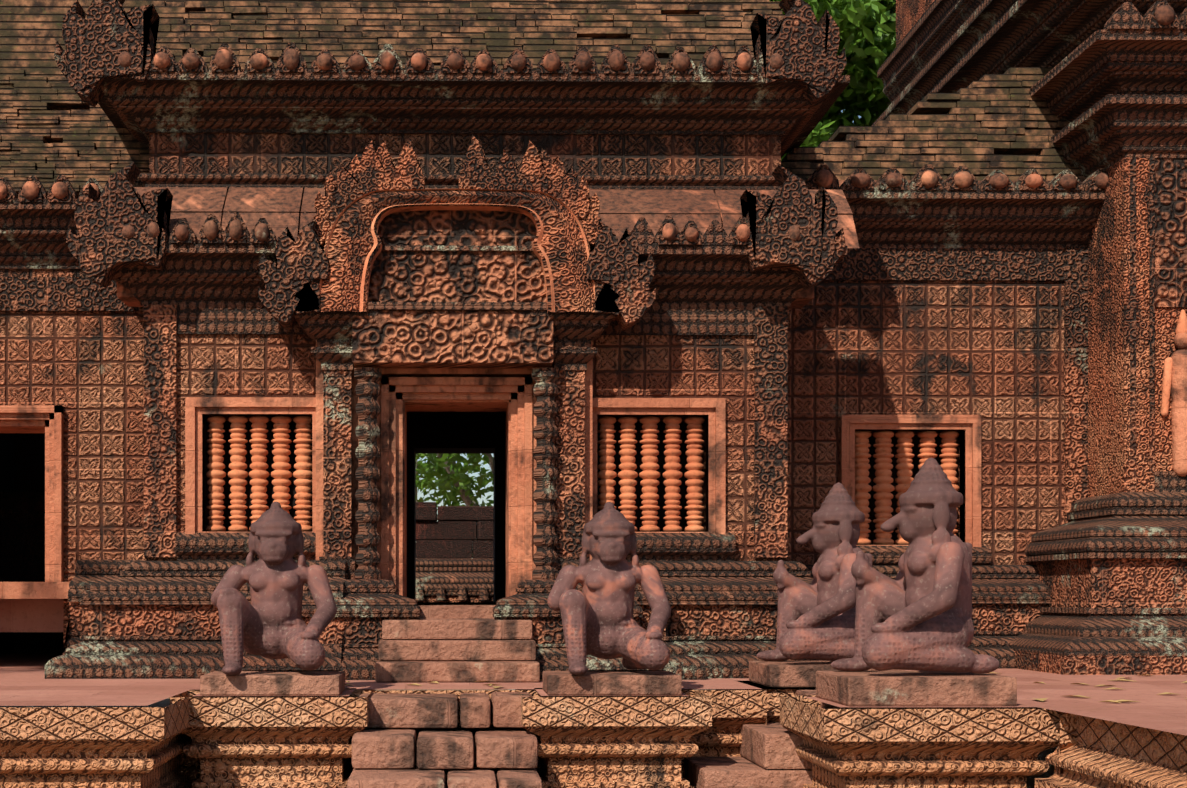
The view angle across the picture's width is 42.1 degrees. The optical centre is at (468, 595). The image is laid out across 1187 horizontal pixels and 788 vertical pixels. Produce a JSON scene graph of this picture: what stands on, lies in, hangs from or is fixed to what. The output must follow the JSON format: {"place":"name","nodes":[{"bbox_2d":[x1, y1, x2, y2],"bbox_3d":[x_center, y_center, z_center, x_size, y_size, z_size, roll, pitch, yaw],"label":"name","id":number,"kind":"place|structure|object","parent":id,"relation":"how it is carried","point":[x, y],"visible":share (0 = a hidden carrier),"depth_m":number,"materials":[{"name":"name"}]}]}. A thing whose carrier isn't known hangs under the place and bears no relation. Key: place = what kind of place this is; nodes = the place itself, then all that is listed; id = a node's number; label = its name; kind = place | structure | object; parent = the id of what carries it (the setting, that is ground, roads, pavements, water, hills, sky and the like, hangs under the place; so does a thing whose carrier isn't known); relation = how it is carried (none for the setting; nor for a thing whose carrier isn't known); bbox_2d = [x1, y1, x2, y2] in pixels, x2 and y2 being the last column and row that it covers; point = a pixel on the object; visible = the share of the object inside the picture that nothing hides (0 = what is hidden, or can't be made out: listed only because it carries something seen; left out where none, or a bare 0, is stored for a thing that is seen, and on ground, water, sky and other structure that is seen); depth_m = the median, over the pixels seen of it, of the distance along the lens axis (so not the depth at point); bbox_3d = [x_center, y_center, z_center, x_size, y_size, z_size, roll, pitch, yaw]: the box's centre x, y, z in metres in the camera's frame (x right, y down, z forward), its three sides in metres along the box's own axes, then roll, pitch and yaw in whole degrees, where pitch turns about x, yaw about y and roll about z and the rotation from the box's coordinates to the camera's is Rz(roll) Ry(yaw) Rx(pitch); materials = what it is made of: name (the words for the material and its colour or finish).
{"place":"outdoors","nodes":[
{"label":"outdoors","id":0,"kind":"place"},
{"bbox_2d":[0,175,144,654],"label":"temple wall","id":1,"kind":"structure","parent":0,"point":[71,430],"depth_m":8.71,"materials":[{"name":"brown stone"}]},
{"bbox_2d":[0,689,1057,787],"bbox_3d":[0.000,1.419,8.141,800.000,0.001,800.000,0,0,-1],"label":"ground","id":2,"kind":"structure","parent":0,"point":[1030,780],"depth_m":19.58,"materials":[{"name":"brown stone"}]},
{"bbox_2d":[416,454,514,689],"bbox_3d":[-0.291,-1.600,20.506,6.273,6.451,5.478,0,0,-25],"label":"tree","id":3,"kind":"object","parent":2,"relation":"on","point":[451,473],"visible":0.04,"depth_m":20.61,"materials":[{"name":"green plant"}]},
{"bbox_2d":[0,652,1186,787],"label":"terrace","id":4,"kind":"structure","parent":2,"relation":"on","point":[736,733],"depth_m":6.30,"materials":[{"name":"stone"}]},
{"bbox_2d":[45,0,858,682],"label":"temple entrance facade","id":5,"kind":"structure","parent":4,"relation":"on","point":[575,292],"depth_m":8.05,"materials":[{"name":"stone"}]},
{"bbox_2d":[0,0,1085,197],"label":"brick roofs","id":6,"kind":"structure","parent":5,"relation":"on","point":[53,126],"depth_m":8.74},
{"bbox_2d":[416,502,492,601],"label":"enclosure wall","id":7,"kind":"structure","parent":4,"relation":"on","point":[454,563],"depth_m":15.91,"materials":[{"name":"stone"}]},
{"bbox_2d":[200,661,1016,705],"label":"statue plinths","id":8,"kind":"object","parent":4,"relation":"on","point":[874,687],"visible":0.98,"depth_m":6.39,"materials":[{"name":"stone"}]},
{"bbox_2d":[211,502,336,675],"bbox_3d":[-0.814,-0.035,6.529,0.523,0.739,0.487,0,0,-24],"label":"statue","id":9,"kind":"object","parent":8,"relation":"on","point":[268,622],"visible":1,"depth_m":6.54,"materials":[{"name":"stone"}]},
{"bbox_2d":[547,502,670,675],"bbox_3d":[0.626,-0.035,6.547,0.523,0.739,0.487,0,0,-24],"label":"statue","id":10,"kind":"object","parent":8,"relation":"on","point":[598,620],"visible":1,"depth_m":6.56,"materials":[{"name":"stone"}]},
{"bbox_2d":[756,482,871,660],"bbox_3d":[1.684,-0.106,7.229,0.579,0.852,0.556,0,0,-1],"label":"statue","id":11,"kind":"object","parent":8,"relation":"on","point":[816,618],"visible":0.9,"depth_m":7.13,"materials":[{"name":"stone"}]},
{"bbox_2d":[831,458,999,673],"bbox_3d":[1.759,-0.116,6.030,0.579,0.852,0.556,0,0,-1],"label":"statue","id":12,"kind":"object","parent":8,"relation":"on","point":[916,614],"visible":1,"depth_m":5.93,"materials":[{"name":"stone"}]},
{"bbox_2d":[345,672,1186,702],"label":"fallen leaves","id":13,"kind":"object","parent":4,"relation":"on","point":[1118,679],"visible":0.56,"depth_m":7.01,"materials":[{"name":"brown plant"}]},
{"bbox_2d":[786,164,1108,668],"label":"temple wall","id":14,"kind":"structure","parent":4,"relation":"on","point":[941,320],"depth_m":9.17,"materials":[{"name":"stone"}]},
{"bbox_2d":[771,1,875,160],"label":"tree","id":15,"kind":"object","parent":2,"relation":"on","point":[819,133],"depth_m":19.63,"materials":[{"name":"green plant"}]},
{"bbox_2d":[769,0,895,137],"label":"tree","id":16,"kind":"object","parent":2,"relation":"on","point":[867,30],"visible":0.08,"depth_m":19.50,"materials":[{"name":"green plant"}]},
{"bbox_2d":[417,109,860,520],"label":"sky","id":17,"kind":"structure","parent":0,"point":[419,494],"materials":[{"name":"white"}]},
{"bbox_2d":[871,0,1186,674],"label":"central tower","id":18,"kind":"structure","parent":0,"point":[1109,559],"depth_m":8.67,"materials":[{"name":"stone"}]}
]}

